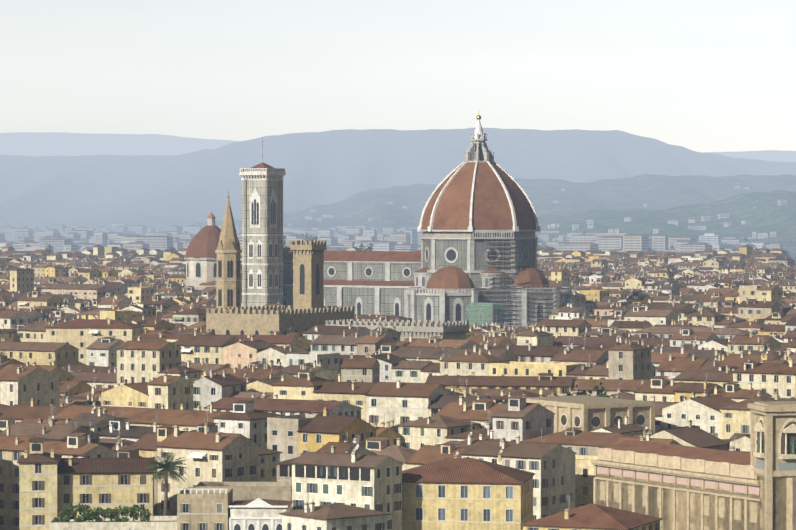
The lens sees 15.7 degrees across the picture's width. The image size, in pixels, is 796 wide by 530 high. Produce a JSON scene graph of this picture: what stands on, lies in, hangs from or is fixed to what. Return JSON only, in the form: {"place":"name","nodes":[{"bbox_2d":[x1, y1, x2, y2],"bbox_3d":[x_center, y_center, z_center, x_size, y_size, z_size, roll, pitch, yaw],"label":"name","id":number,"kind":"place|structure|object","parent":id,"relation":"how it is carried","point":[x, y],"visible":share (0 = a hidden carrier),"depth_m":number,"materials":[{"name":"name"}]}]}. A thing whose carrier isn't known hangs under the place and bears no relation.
{"place":"outdoors","nodes":[
{"label":"outdoors","id":0,"kind":"place"},
{"bbox_2d":[0,127,795,228],"bbox_3d":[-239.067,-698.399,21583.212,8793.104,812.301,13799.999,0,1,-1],"label":"ridge","id":1,"kind":"structure","parent":0,"point":[191,188],"depth_m":21681.80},
{"bbox_2d":[0,0,795,151],"label":"sky","id":2,"kind":"structure","parent":0,"point":[695,75],"materials":[{"name":"white"}]},
{"bbox_2d":[182,174,795,232],"bbox_3d":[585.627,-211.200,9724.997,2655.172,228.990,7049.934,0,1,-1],"label":"hills","id":3,"kind":"structure","parent":0,"point":[656,192],"depth_m":10120.28,"materials":[{"name":"plant"}]},
{"bbox_2d":[288,186,786,244],"bbox_3d":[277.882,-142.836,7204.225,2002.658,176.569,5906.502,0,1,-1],"label":"buildings","id":4,"kind":"structure","parent":3,"relation":"on","point":[712,238],"depth_m":5822.33,"materials":[{"name":"paint"}]},
{"bbox_2d":[535,190,795,262],"bbox_3d":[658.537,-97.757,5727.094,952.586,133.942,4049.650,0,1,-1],"label":"hills","id":5,"kind":"structure","parent":0,"point":[763,212],"depth_m":5976.17,"materials":[{"name":"plant"}]},
{"bbox_3d":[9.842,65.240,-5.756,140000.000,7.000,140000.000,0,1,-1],"label":"ground surface","id":6,"kind":"structure","parent":0,"visible":0},
{"bbox_2d":[44,244,53,252],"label":"garden tree","id":7,"kind":"object","parent":6,"relation":"on","point":[48,250],"visible":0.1,"depth_m":3340.72,"materials":[{"name":"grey plant"}]},
{"bbox_2d":[83,255,98,259],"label":"tree","id":8,"kind":"object","parent":6,"relation":"on","point":[91,257],"visible":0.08,"depth_m":2887.04,"materials":[{"name":"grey plant"}]},
{"bbox_2d":[144,450,188,515],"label":"palm tree","id":9,"kind":"object","parent":6,"relation":"on","point":[168,466],"visible":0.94,"depth_m":544.01,"materials":[{"name":"green plant"}]},
{"bbox_2d":[305,234,317,239],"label":"tree","id":10,"kind":"object","parent":6,"relation":"on","point":[314,237],"visible":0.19,"depth_m":5190.22,"materials":[{"name":"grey plant"}]},
{"bbox_2d":[365,241,373,250],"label":"garden tree","id":11,"kind":"object","parent":6,"relation":"on","point":[369,248],"visible":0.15,"depth_m":3577.81,"materials":[{"name":"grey plant"}]},
{"bbox_2d":[0,223,789,254],"bbox_3d":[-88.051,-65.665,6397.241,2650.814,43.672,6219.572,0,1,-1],"label":"city","id":12,"kind":"object","parent":6,"relation":"on","point":[61,238],"visible":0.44,"depth_m":4446.81,"materials":[{"name":"paint"}]},
{"bbox_2d":[0,112,795,529],"bbox_3d":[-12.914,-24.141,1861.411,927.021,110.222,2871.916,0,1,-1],"label":"city","id":13,"kind":"object","parent":6,"relation":"on","point":[262,378],"visible":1,"depth_m":752.76,"materials":[{"name":"paint"}]},
{"bbox_2d":[58,503,150,521],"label":"bushes","id":14,"kind":"object","parent":13,"relation":"on","point":[107,513],"visible":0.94,"depth_m":531.66,"materials":[{"name":"green plant"}]},
{"bbox_2d":[0,132,795,161],"bbox_3d":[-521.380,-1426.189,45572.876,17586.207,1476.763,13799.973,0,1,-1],"label":"ridge","id":15,"kind":"object","parent":6,"relation":"on","point":[46,144],"visible":0.08,"depth_m":47333.14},
{"bbox_2d":[563,385,591,395],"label":"tree","id":16,"kind":"object","parent":6,"relation":"on","point":[568,393],"depth_m":764.37,"materials":[{"name":"green plant"}]},
{"bbox_2d":[577,380,613,397],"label":"tree","id":17,"kind":"object","parent":6,"relation":"on","point":[600,393],"visible":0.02,"depth_m":753.93,"materials":[{"name":"green plant"}]},
{"bbox_2d":[745,242,756,248],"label":"garden tree","id":18,"kind":"object","parent":6,"relation":"on","point":[749,244],"visible":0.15,"depth_m":3926.74,"materials":[{"name":"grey plant"}]}
]}

